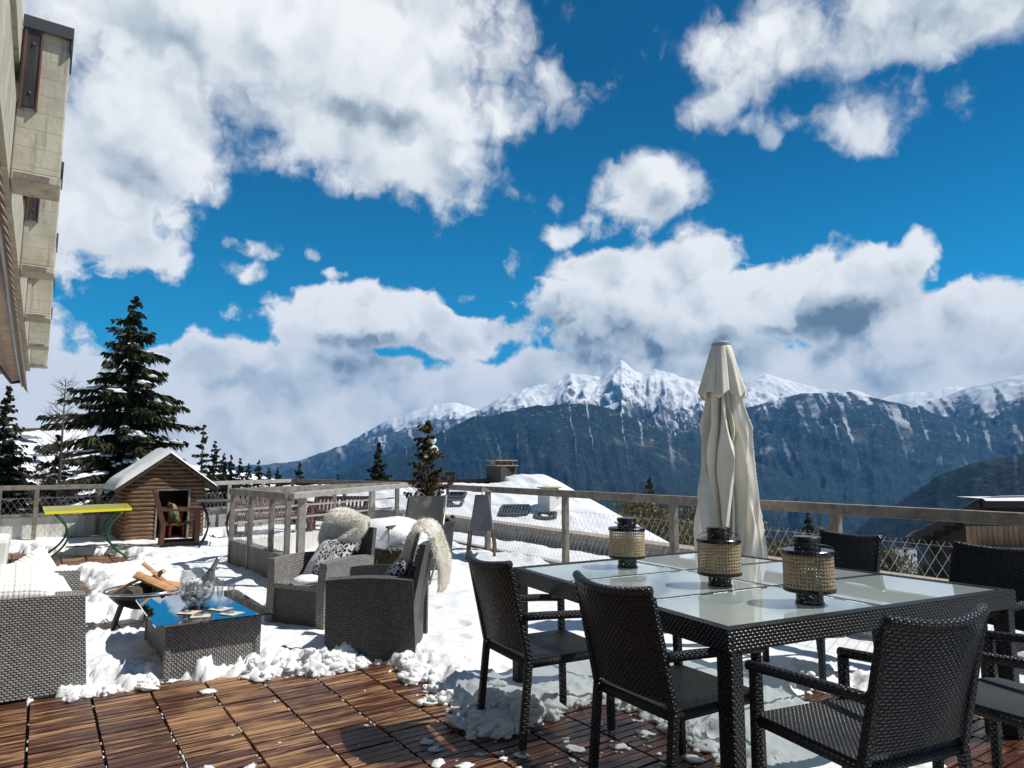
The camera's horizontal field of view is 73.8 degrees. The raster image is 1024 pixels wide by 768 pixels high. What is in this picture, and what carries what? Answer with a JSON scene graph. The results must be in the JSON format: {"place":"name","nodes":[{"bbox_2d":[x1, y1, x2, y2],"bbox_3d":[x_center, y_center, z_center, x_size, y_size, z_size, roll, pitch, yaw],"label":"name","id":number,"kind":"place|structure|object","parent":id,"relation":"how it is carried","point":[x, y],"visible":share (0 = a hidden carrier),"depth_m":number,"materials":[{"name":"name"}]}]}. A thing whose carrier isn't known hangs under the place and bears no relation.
{"place":"outdoors","nodes":[
{"label":"outdoors","id":0,"kind":"place"},
{"bbox_2d":[9,554,256,767],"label":"terrace floor","id":1,"kind":"structure","parent":0,"point":[27,738],"depth_m":3.67,"materials":[{"name":"wood"}]},
{"bbox_2d":[0,507,206,538],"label":"parapet wall","id":2,"kind":"structure","parent":1,"relation":"on","point":[43,533],"depth_m":12.40,"materials":[{"name":"white concrete"}]},
{"bbox_2d":[205,479,291,527],"bbox_3d":[-5.891,2.747,15.601,0.181,1.089,3.101,-2,-7,16],"label":"railing","id":3,"kind":"object","parent":1,"relation":"on","point":[231,483],"visible":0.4,"depth_m":15.19,"materials":[{"name":"grey wood"}]},
{"bbox_2d":[230,539,290,577],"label":"well wall","id":4,"kind":"structure","parent":1,"relation":"on","point":[259,556],"depth_m":8.57,"materials":[{"name":"concrete"}]},
{"bbox_2d":[245,530,318,551],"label":"well wall","id":5,"kind":"structure","parent":1,"relation":"on","point":[311,539],"depth_m":10.39,"materials":[{"name":"white concrete"}]},
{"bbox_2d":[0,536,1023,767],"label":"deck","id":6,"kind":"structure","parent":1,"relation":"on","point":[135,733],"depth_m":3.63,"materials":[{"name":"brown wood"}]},
{"bbox_2d":[0,533,10,563],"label":"planter trough","id":7,"kind":"object","parent":6,"relation":"on","point":[5,539],"visible":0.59,"depth_m":8.41,"materials":[{"name":"white plastic"}]},
{"bbox_2d":[0,570,85,702],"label":"wicker loveseat","id":8,"kind":"object","parent":6,"relation":"on","point":[42,645],"visible":0.83,"depth_m":4.17,"materials":[{"name":"wicker"}]},
{"bbox_2d":[0,563,54,598],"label":"knitted cushion","id":9,"kind":"object","parent":8,"relation":"on","point":[17,580],"visible":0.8,"depth_m":4.21,"materials":[{"name":"fabric"}]},
{"bbox_2d":[10,545,71,591],"bbox_3d":[-3.608,1.415,5.058,0.478,0.284,1.449,7,-10,-45],"label":"knitted cushion","id":10,"kind":"object","parent":8,"relation":"on","point":[40,555],"visible":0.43,"depth_m":5.27,"materials":[{"name":"fabric"}]},
{"bbox_2d":[43,503,131,557],"bbox_3d":[-6.574,2.287,10.551,1.201,0.800,0.934,5,-8,-34],"label":"folding table","id":11,"kind":"object","parent":6,"relation":"on","point":[56,511],"visible":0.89,"depth_m":10.43,"materials":[{"name":"yellow paint"}]},
{"bbox_2d":[0,484,206,539],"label":"railing","id":12,"kind":"object","parent":6,"relation":"on","point":[37,488],"visible":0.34,"depth_m":12.16,"materials":[{"name":"grey wood"}]},
{"bbox_2d":[102,583,184,631],"bbox_3d":[-3.218,1.964,5.985,0.668,0.346,0.668,5,-8,-34],"label":"fire bowl","id":13,"kind":"object","parent":6,"relation":"on","point":[120,599],"visible":0.53,"depth_m":5.77,"materials":[{"name":"black metal"}]},
{"bbox_2d":[109,579,138,593],"bbox_3d":[-3.370,1.762,5.947,0.252,0.144,0.062,1,-7,-8],"label":"firewood log","id":14,"kind":"object","parent":13,"relation":"in","point":[123,587],"visible":0.89,"depth_m":5.93,"materials":[{"name":"brown wood"}]},
{"bbox_2d":[122,583,155,593],"bbox_3d":[-3.236,1.807,5.925,0.133,0.156,0.272,-2,-7,12],"label":"firewood log","id":15,"kind":"object","parent":13,"relation":"in","point":[142,588],"visible":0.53,"depth_m":5.89,"materials":[{"name":"brown wood"}]},
{"bbox_2d":[139,569,166,583],"bbox_3d":[-3.251,1.756,6.070,0.305,0.214,0.101,1,-7,-7],"label":"firewood log","id":16,"kind":"object","parent":13,"relation":"in","point":[162,571],"visible":0.33,"depth_m":6.06,"materials":[{"name":"brown wood"}]},
{"bbox_2d":[132,571,179,594],"bbox_3d":[-3.095,1.733,5.952,0.390,0.190,0.122,-1,-7,6],"label":"firewood log","id":17,"kind":"object","parent":13,"relation":"in","point":[149,580],"visible":0.96,"depth_m":5.92,"materials":[{"name":"brown wood"}]},
{"bbox_2d":[156,578,184,590],"bbox_3d":[-3.046,1.785,6.098,0.302,0.125,0.124,2,-7,-12],"label":"firewood log","id":18,"kind":"object","parent":13,"relation":"in","point":[175,584],"visible":0.45,"depth_m":6.07,"materials":[{"name":"brown wood"}]},
{"bbox_2d":[141,561,166,580],"bbox_3d":[-3.165,1.687,6.071,0.239,0.225,0.076,3,-7,-22],"label":"firewood log","id":19,"kind":"object","parent":18,"relation":"on","point":[151,570],"visible":0.91,"depth_m":6.04,"materials":[{"name":"brown wood"}]},
{"bbox_2d":[102,447,218,540],"bbox_3d":[-6.534,2.042,12.668,1.720,1.725,1.420,5,-9,-38],"label":"playhouse","id":20,"kind":"object","parent":6,"relation":"on","point":[168,475],"visible":0.83,"depth_m":12.20,"materials":[{"name":"wood"}]},
{"bbox_2d":[167,505,184,537],"bbox_3d":[-6.205,2.562,12.614,0.260,0.620,0.260,5,-8,-34],"label":"toy chair","id":21,"kind":"object","parent":20,"relation":"in","point":[182,529],"visible":0.53,"depth_m":12.57,"materials":[{"name":"red paint"}]},
{"bbox_2d":[152,490,202,546],"bbox_3d":[-5.531,2.232,11.245,0.752,0.969,0.615,4,-8,-28],"label":"garden armchair","id":22,"kind":"object","parent":6,"relation":"on","point":[163,542],"visible":0.9,"depth_m":11.07,"materials":[{"name":"brown paint"}]},
{"bbox_2d":[167,502,179,526],"bbox_3d":[-5.570,2.144,11.234,0.141,0.412,0.412,-17,4,-35],"label":"cushion","id":23,"kind":"object","parent":22,"relation":"on","point":[174,517],"visible":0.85,"depth_m":11.09,"materials":[{"name":"green fabric"}]},
{"bbox_2d":[136,589,273,681],"bbox_3d":[-2.303,1.828,5.040,0.750,0.372,1.120,5,-8,-34],"label":"coffee table","id":24,"kind":"object","parent":6,"relation":"on","point":[182,644],"visible":0.81,"depth_m":4.69,"materials":[{"name":"grey mirror"}]},
{"bbox_2d":[176,610,201,613],"bbox_3d":[-2.279,1.610,4.819,0.124,0.006,0.124,0,-7,4],"label":"paper napkin","id":25,"kind":"object","parent":24,"relation":"on","point":[194,611],"visible":0.9,"depth_m":4.80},
{"bbox_2d":[182,582,192,611],"bbox_3d":[-2.296,1.509,4.834,0.062,0.198,0.062,5,-8,-34],"label":"champagne flute","id":26,"kind":"object","parent":25,"relation":"on","point":[189,597],"visible":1,"depth_m":4.83,"materials":[{"name":"clear glass"}]},
{"bbox_2d":[179,568,215,605],"bbox_3d":[-2.365,1.525,5.132,0.254,0.250,0.254,5,-8,-34],"label":"ice bucket","id":27,"kind":"object","parent":24,"relation":"on","point":[198,583],"visible":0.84,"depth_m":5.08,"materials":[{"name":"clear glass"}]},
{"bbox_2d":[193,557,219,600],"bbox_3d":[-2.301,1.468,5.163,0.086,0.331,0.086,32,-16,-28],"label":"champagne bottle","id":28,"kind":"object","parent":27,"relation":"in","point":[208,575],"visible":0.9,"depth_m":5.14,"materials":[{"name":"clear glass"}]},
{"bbox_2d":[190,613,210,617],"bbox_3d":[-2.146,1.596,4.705,0.124,0.006,0.124,2,-7,-19],"label":"paper napkin","id":29,"kind":"object","parent":24,"relation":"on","point":[203,615],"visible":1,"depth_m":4.67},
{"bbox_2d":[194,585,203,615],"bbox_3d":[-2.163,1.495,4.721,0.062,0.198,0.062,5,-8,-34],"label":"champagne flute","id":30,"kind":"object","parent":29,"relation":"on","point":[196,599],"visible":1,"depth_m":4.71,"materials":[{"name":"clear glass"}]},
{"bbox_2d":[208,606,231,610],"bbox_3d":[-2.104,1.624,4.938,0.124,0.006,0.124,-3,-8,24],"label":"paper napkin","id":31,"kind":"object","parent":24,"relation":"on","point":[223,609],"visible":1,"depth_m":4.91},
{"bbox_2d":[215,579,223,608],"bbox_3d":[-2.121,1.523,4.953,0.062,0.198,0.062,5,-8,-34],"label":"champagne flute","id":32,"kind":"object","parent":31,"relation":"on","point":[220,595],"visible":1,"depth_m":4.95,"materials":[{"name":"clear glass"}]},
{"bbox_2d":[219,611,244,615],"bbox_3d":[-1.962,1.606,4.786,0.124,0.006,0.124,-3,-7,21],"label":"paper napkin","id":33,"kind":"object","parent":24,"relation":"on","point":[234,613],"visible":0.95,"depth_m":4.76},
{"bbox_2d":[225,584,234,612],"bbox_3d":[-1.979,1.505,4.801,0.062,0.198,0.062,5,-8,-34],"label":"champagne flute","id":34,"kind":"object","parent":33,"relation":"on","point":[229,599],"visible":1,"depth_m":4.79,"materials":[{"name":"clear glass"}]},
{"bbox_2d":[196,499,240,547],"bbox_3d":[-4.876,2.322,11.302,0.680,0.787,0.680,3,-7,-23],"label":"bistro table","id":35,"kind":"object","parent":6,"relation":"on","point":[202,502],"visible":0.71,"depth_m":11.09,"materials":[{"name":"grey metal"}]},
{"bbox_2d":[234,492,314,536],"bbox_3d":[-4.615,2.497,13.188,0.752,0.910,1.365,-7,-10,44],"label":"garden bench","id":36,"kind":"object","parent":6,"relation":"on","point":[311,521],"visible":0.34,"depth_m":13.15,"materials":[{"name":"brown paint"}]},
{"bbox_2d":[227,482,410,569],"bbox_3d":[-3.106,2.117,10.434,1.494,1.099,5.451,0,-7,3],"label":"railing","id":37,"kind":"object","parent":6,"relation":"on","point":[272,494],"visible":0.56,"depth_m":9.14,"materials":[{"name":"grey wood"}]},
{"bbox_2d":[291,478,399,522],"bbox_3d":[-3.873,2.696,15.227,0.148,1.099,5.076,6,-9,-40],"label":"railing","id":38,"kind":"object","parent":6,"relation":"on","point":[321,481],"visible":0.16,"depth_m":14.85,"materials":[{"name":"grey wood"}]},
{"bbox_2d":[324,541,432,661],"bbox_3d":[-0.973,1.622,5.269,0.749,0.825,0.717,0,-7,0],"label":"wicker armchair","id":39,"kind":"object","parent":6,"relation":"on","point":[373,613],"visible":0.89,"depth_m":4.93,"materials":[{"name":"wicker"}]},
{"bbox_2d":[384,558,411,576],"bbox_3d":[-0.917,1.509,5.272,0.150,0.412,0.433,34,-6,4],"label":"cushion","id":40,"kind":"object","parent":39,"relation":"on","point":[399,567],"visible":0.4,"depth_m":5.11,"materials":[{"name":"white fabric"}]},
{"bbox_2d":[397,517,452,593],"bbox_3d":[-0.678,1.342,5.315,0.452,0.593,0.415,0,-7,0],"label":"sheepskin","id":41,"kind":"object","parent":39,"relation":"on","point":[431,529],"visible":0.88,"depth_m":5.23,"materials":[{"name":"fur"}]},
{"bbox_2d":[371,516,434,579],"bbox_3d":[-1.444,1.986,8.201,1.184,0.785,1.074,2,-7,-14],"label":"planter box","id":42,"kind":"object","parent":6,"relation":"on","point":[400,530],"visible":0.28,"depth_m":7.84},
{"bbox_2d":[26,645,829,767],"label":"snow clumps","id":43,"kind":"object","parent":6,"relation":"on","point":[487,721],"visible":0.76,"depth_m":3.94,"materials":[{"name":"snow"}]},
{"bbox_2d":[466,486,496,559],"bbox_3d":[-0.435,2.015,9.860,0.442,1.070,0.442,0,-7,1],"label":"floor lantern","id":44,"kind":"object","parent":6,"relation":"on","point":[481,519],"visible":0.88,"depth_m":9.74,"materials":[{"name":"grey metal"}]},
{"bbox_2d":[9,521,1023,767],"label":"snow cover","id":45,"kind":"object","parent":6,"relation":"on","point":[449,647],"visible":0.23,"depth_m":5.10,"materials":[{"name":"snow"}]},
{"bbox_2d":[264,527,376,629],"bbox_3d":[-1.706,1.736,6.211,0.718,0.825,0.749,-3,-8,26],"label":"wicker armchair","id":46,"kind":"object","parent":45,"relation":"on","point":[288,601],"visible":0.44,"depth_m":5.96,"materials":[{"name":"wicker"}]},
{"bbox_2d":[292,574,317,585],"bbox_3d":[-1.798,1.721,5.987,0.233,0.100,0.290,-4,-8,32],"label":"snow heap","id":47,"kind":"object","parent":46,"relation":"on","point":[305,579],"visible":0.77,"depth_m":5.89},
{"bbox_2d":[302,538,358,574],"bbox_3d":[-1.663,1.589,6.270,0.433,0.412,0.150,-3,-49,26],"label":"cushion","id":48,"kind":"object","parent":46,"relation":"on","point":[327,549],"visible":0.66,"depth_m":6.22,"materials":[{"name":"white fabric"}]},
{"bbox_2d":[316,506,372,549],"bbox_3d":[-1.566,1.377,6.486,0.576,0.425,0.391,-3,-8,26],"label":"sheepskin","id":49,"kind":"object","parent":46,"relation":"on","point":[345,524],"visible":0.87,"depth_m":6.41,"materials":[{"name":"fur"}]},
{"bbox_2d":[306,496,368,530],"bbox_3d":[-3.525,2.658,13.840,1.119,0.746,0.616,0,-7,-1],"label":"garden bench","id":50,"kind":"object","parent":45,"relation":"on","point":[345,498],"visible":0.45,"depth_m":14.08,"materials":[{"name":"brown paint"}]},
{"bbox_2d":[386,494,446,583],"bbox_3d":[-1.098,1.798,7.995,0.555,0.970,0.667,-1,-7,11],"label":"camp chair","id":51,"kind":"object","parent":45,"relation":"on","point":[421,507],"visible":0.46,"depth_m":8.27,"materials":[{"name":"grey fabric"}]},
{"bbox_2d":[401,540,426,545],"bbox_3d":[-1.110,1.846,7.906,0.390,0.076,0.342,-1,-7,11],"label":"snow heap","id":52,"kind":"object","parent":51,"relation":"on","point":[421,542],"visible":0.12,"depth_m":7.80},
{"bbox_2d":[431,519,455,569],"bbox_3d":[-1.115,2.114,8.906,0.622,0.660,0.622,2,-7,-18],"label":"plant pot","id":53,"kind":"object","parent":45,"relation":"on","point":[449,529],"visible":0.16,"depth_m":8.73,"materials":[{"name":"grey"}]},
{"bbox_2d":[402,420,454,521],"bbox_3d":[-1.115,1.208,9.053,0.713,1.462,0.738,5,-8,-34],"label":"potted conifer","id":54,"kind":"object","parent":53,"relation":"in","point":[430,452],"visible":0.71,"depth_m":8.98,"materials":[{"name":"green plant"}]},
{"bbox_2d":[466,550,615,755],"bbox_3d":[0.118,1.383,3.686,0.700,0.934,0.542,4,-8,-28],"label":"dining chair","id":55,"kind":"object","parent":6,"relation":"on","point":[499,599],"visible":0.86,"depth_m":3.54,"materials":[{"name":"black wicker"}]},
{"bbox_2d":[572,570,766,767],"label":"dining chair","id":56,"kind":"object","parent":6,"relation":"on","point":[631,658],"visible":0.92,"depth_m":2.81,"materials":[{"name":"black wicker"}]},
{"bbox_2d":[396,482,1023,657],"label":"railing","id":57,"kind":"object","parent":6,"relation":"on","point":[835,511],"visible":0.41,"depth_m":6.79,"materials":[{"name":"brown wood"}]},
{"bbox_2d":[694,340,767,591],"bbox_3d":[1.873,0.852,5.962,0.659,2.500,0.629,5,-8,-34],"label":"closed parasol","id":58,"kind":"object","parent":6,"relation":"on","point":[727,493],"visible":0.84,"depth_m":5.86,"materials":[{"name":"beige fabric"}]},
{"bbox_2d":[513,550,1023,767],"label":"dining table","id":59,"kind":"object","parent":6,"relation":"on","point":[731,627],"visible":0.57,"depth_m":3.42,"materials":[{"name":"black wicker"}]},
{"bbox_2d":[608,517,645,567],"bbox_3d":[0.760,1.044,4.509,0.244,0.321,0.244,0,-7,4],"label":"table lantern","id":60,"kind":"object","parent":59,"relation":"on","point":[625,553],"visible":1,"depth_m":4.43,"materials":[{"name":"wicker"}]},
{"bbox_2d":[696,526,741,587],"bbox_3d":[1.155,0.960,3.811,0.244,0.321,0.244,-3,-7,23],"label":"table lantern","id":61,"kind":"object","parent":59,"relation":"on","point":[721,572],"visible":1,"depth_m":3.74,"materials":[{"name":"wicker"}]},
{"bbox_2d":[780,535,836,605],"bbox_3d":[1.438,0.900,3.313,0.244,0.321,0.244,-2,-7,14],"label":"table lantern","id":62,"kind":"object","parent":59,"relation":"on","point":[799,580],"visible":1,"depth_m":3.24,"materials":[{"name":"wicker"}]},
{"bbox_2d":[760,529,882,679],"bbox_3d":[2.165,1.508,4.720,0.700,0.934,0.542,3,-8,-25],"label":"dining chair","id":63,"kind":"object","parent":6,"relation":"on","point":[858,552],"visible":0.31,"depth_m":4.79,"materials":[{"name":"black wicker"}]},
{"bbox_2d":[744,602,990,767],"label":"dining chair","id":64,"kind":"object","parent":6,"relation":"on","point":[917,699],"visible":1,"depth_m":2.27,"materials":[{"name":"black wicker"}]},
{"bbox_2d":[932,630,1023,767],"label":"dining chair","id":65,"kind":"object","parent":6,"relation":"on","point":[998,701],"visible":0.59,"depth_m":2.91,"materials":[{"name":"black wicker"}]},
{"bbox_2d":[949,541,1023,740],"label":"dining chair","id":66,"kind":"object","parent":6,"relation":"on","point":[982,565],"visible":0.36,"depth_m":4.09,"materials":[{"name":"black wicker"}]},
{"bbox_2d":[454,540,1023,671],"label":"kerb wall","id":67,"kind":"structure","parent":1,"relation":"on","point":[865,635],"depth_m":9.00,"materials":[{"name":"grey concrete"}]},
{"bbox_2d":[0,0,1023,465],"label":"sky","id":68,"kind":"structure","parent":0,"point":[332,221],"materials":[{"name":"blue"}]},
{"bbox_2d":[27,360,1023,569],"bbox_3d":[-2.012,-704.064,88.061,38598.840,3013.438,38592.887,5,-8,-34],"label":"mountains","id":69,"kind":"structure","parent":0,"point":[950,447],"depth_m":7881.39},
{"bbox_2d":[0,385,37,514],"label":"spruce tree","id":70,"kind":"object","parent":69,"relation":"on","point":[9,459],"visible":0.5,"depth_m":27.01,"materials":[{"name":"green plant"}]},
{"bbox_2d":[1,427,94,503],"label":"hillside house","id":71,"kind":"structure","parent":69,"relation":"on","point":[29,438],"depth_m":45.52,"materials":[{"name":"white"}]},
{"bbox_2d":[13,434,82,513],"bbox_3d":[-17.353,5.282,25.375,4.289,6.848,4.092,-2,-7,15],"label":"spruce tree","id":72,"kind":"object","parent":69,"relation":"on","point":[55,460],"visible":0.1,"depth_m":25.77,"materials":[{"name":"green plant"}]},
{"bbox_2d":[12,374,111,513],"bbox_3d":[-15.974,4.132,23.878,3.658,9.211,3.186,-1,-7,5],"label":"larch tree","id":73,"kind":"object","parent":69,"relation":"on","point":[60,472],"visible":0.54,"depth_m":24.03,"materials":[{"name":"green plant"}]},
{"bbox_2d":[27,296,219,512],"bbox_3d":[-15.061,3.435,27.241,9.853,14.142,10.089,5,-8,-34],"label":"spruce tree","id":74,"kind":"object","parent":69,"relation":"on","point":[130,441],"visible":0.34,"depth_m":26.65,"materials":[{"name":"green plant"}]},
{"bbox_2d":[191,425,212,504],"bbox_3d":[-10.478,4.336,22.900,1.624,5.952,1.688,-1,-7,7],"label":"spruce tree","id":75,"kind":"object","parent":69,"relation":"on","point":[203,468],"visible":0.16,"depth_m":22.98,"materials":[{"name":"green plant"}]},
{"bbox_2d":[204,441,226,507],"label":"spruce tree","id":76,"kind":"object","parent":69,"relation":"on","point":[211,474],"visible":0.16,"depth_m":61.80,"materials":[{"name":"green plant"}]},
{"bbox_2d":[215,453,227,495],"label":"spruce tree","id":77,"kind":"object","parent":69,"relation":"on","point":[224,467],"visible":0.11,"depth_m":69.92,"materials":[{"name":"green plant"}]},
{"bbox_2d":[218,454,244,504],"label":"spruce tree","id":78,"kind":"object","parent":69,"relation":"on","point":[231,474],"visible":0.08,"depth_m":65.63,"materials":[{"name":"green plant"}]},
{"bbox_2d":[235,458,246,502],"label":"spruce tree","id":79,"kind":"object","parent":69,"relation":"on","point":[239,470],"visible":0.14,"depth_m":71.77,"materials":[{"name":"green plant"}]},
{"bbox_2d":[243,463,252,487],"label":"spruce tree","id":80,"kind":"object","parent":69,"relation":"on","point":[248,473],"visible":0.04,"depth_m":79.79,"materials":[{"name":"green plant"}]},
{"bbox_2d":[244,459,265,503],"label":"spruce tree","id":81,"kind":"object","parent":69,"relation":"on","point":[258,469],"visible":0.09,"depth_m":65.81,"materials":[{"name":"green plant"}]},
{"bbox_2d":[264,468,272,486],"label":"spruce tree","id":82,"kind":"object","parent":69,"relation":"on","point":[269,478],"visible":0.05,"depth_m":79.71,"materials":[{"name":"green plant"}]},
{"bbox_2d":[272,467,281,486],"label":"spruce tree","id":83,"kind":"object","parent":69,"relation":"on","point":[277,476],"visible":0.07,"depth_m":81.80,"materials":[{"name":"green plant"}]},
{"bbox_2d":[291,462,304,524],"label":"spruce tree","id":84,"kind":"object","parent":69,"relation":"on","point":[299,472],"visible":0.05,"depth_m":59.82,"materials":[{"name":"green plant"}]},
{"bbox_2d":[319,500,331,511],"bbox_3d":[-4.000,2.535,14.600,0.371,0.352,0.131,20,-22,-2],"label":"fence","id":85,"kind":"object","parent":69,"relation":"on","point":[324,505],"visible":0.12,"depth_m":14.53,"materials":[{"name":"wood"}]},
{"bbox_2d":[365,442,392,479],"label":"spruce tree","id":86,"kind":"object","parent":69,"relation":"on","point":[376,468],"visible":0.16,"depth_m":45.92,"materials":[{"name":"green plant"}]},
{"bbox_2d":[268,460,668,542],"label":"snow-covered roof","id":87,"kind":"structure","parent":69,"relation":"on","point":[501,473],"depth_m":29.31,"materials":[{"name":"white"}]},
{"bbox_2d":[597,453,676,535],"bbox_3d":[6.592,7.587,36.185,4.385,8.190,6.023,-1,-7,12],"label":"shrub","id":88,"kind":"object","parent":69,"relation":"on","point":[626,508],"visible":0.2,"depth_m":35.85,"materials":[{"name":"green plant"}]},
{"bbox_2d":[642,477,659,525],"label":"spruce tree","id":89,"kind":"object","parent":69,"relation":"on","point":[649,482],"visible":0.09,"depth_m":47.78,"materials":[{"name":"green plant"}]},
{"bbox_2d":[614,482,694,544],"bbox_3d":[8.114,8.106,33.525,6.595,6.935,4.692,-1,-7,5],"label":"shrub","id":90,"kind":"object","parent":69,"relation":"on","point":[661,527],"visible":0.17,"depth_m":33.41,"materials":[{"name":"green plant"}]},
{"bbox_2d":[653,479,696,545],"bbox_3d":[9.194,8.502,35.825,6.206,7.684,5.430,5,-8,-34],"label":"shrub","id":91,"kind":"object","parent":69,"relation":"on","point":[687,516],"visible":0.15,"depth_m":35.32,"materials":[{"name":"green plant"}]},
{"bbox_2d":[668,513,784,555],"bbox_3d":[7.625,6.984,25.661,4.599,4.780,4.638,5,-8,-34],"label":"shrub","id":92,"kind":"object","parent":69,"relation":"on","point":[769,554],"visible":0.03,"depth_m":25.97,"materials":[{"name":"green plant"}]},
{"bbox_2d":[802,513,816,561],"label":"spruce tree","id":93,"kind":"object","parent":69,"relation":"on","point":[809,526],"visible":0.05,"depth_m":49.28,"materials":[{"name":"green plant"}]},
{"bbox_2d":[764,490,857,557],"bbox_3d":[12.074,8.157,30.457,7.387,7.322,5.606,5,-8,-34],"label":"shrub","id":94,"kind":"object","parent":69,"relation":"on","point":[774,546],"visible":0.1,"depth_m":29.58,"materials":[{"name":"green plant"}]},
{"bbox_2d":[812,513,893,550],"bbox_3d":[14.700,8.862,29.517,4.642,6.389,4.655,5,-8,-34],"label":"shrub","id":95,"kind":"object","parent":69,"relation":"on","point":[855,529],"visible":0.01,"depth_m":29.07,"materials":[{"name":"green plant"}]},
{"bbox_2d":[865,520,926,574],"bbox_3d":[18.199,9.650,33.092,5.744,6.907,5.080,3,-8,-25],"label":"shrub","id":96,"kind":"object","parent":69,"relation":"on","point":[888,561],"visible":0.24,"depth_m":33.43,"materials":[{"name":"green plant"}]},
{"bbox_2d":[892,547,917,572],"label":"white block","id":97,"kind":"structure","parent":69,"relation":"on","point":[911,551],"depth_m":237.75,"materials":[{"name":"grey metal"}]},
{"bbox_2d":[905,505,954,577],"bbox_3d":[15.012,6.929,23.836,3.522,5.320,2.568,1,-7,-8],"label":"shrub","id":98,"kind":"object","parent":69,"relation":"on","point":[930,572],"visible":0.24,"depth_m":23.91,"materials":[{"name":"green plant"}]},
{"bbox_2d":[903,495,1023,578],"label":"timber chalet","id":99,"kind":"object","parent":69,"relation":"on","point":[1005,536],"visible":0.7,"depth_m":21.59,"materials":[{"name":"brown wood"}]},
{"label":"terrace ground","id":100,"kind":"structure","parent":0,"visible":0},
{"bbox_2d":[0,0,74,372],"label":"concrete building","id":101,"kind":"structure","parent":100,"relation":"on","point":[36,54],"depth_m":5.87,"materials":[{"name":"beige concrete"}]},
{"bbox_2d":[0,161,27,392],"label":"awning","id":102,"kind":"object","parent":101,"relation":"attached to","point":[12,367],"visible":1,"depth_m":6.81,"materials":[{"name":"wood"},{"name":"dark grey metal"}]},
{"bbox_2d":[204,501,284,527],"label":"parapet wall","id":103,"kind":"structure","parent":100,"relation":"on","point":[214,522],"depth_m":14.76,"materials":[{"name":"grey concrete"}]},
{"bbox_2d":[306,503,405,522],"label":"parapet wall","id":104,"kind":"structure","parent":100,"relation":"on","point":[386,514],"depth_m":14.06,"materials":[{"name":"grey concrete"}]},
{"bbox_2d":[445,514,948,585],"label":"planter wall","id":105,"kind":"structure","parent":100,"relation":"on","point":[557,534],"depth_m":10.34,"materials":[{"name":"grey concrete"}]},
{"bbox_2d":[453,530,1023,651],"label":"planter snow","id":106,"kind":"structure","parent":105,"relation":"in","point":[537,552],"depth_m":9.77,"materials":[{"name":"snow"}]}
]}

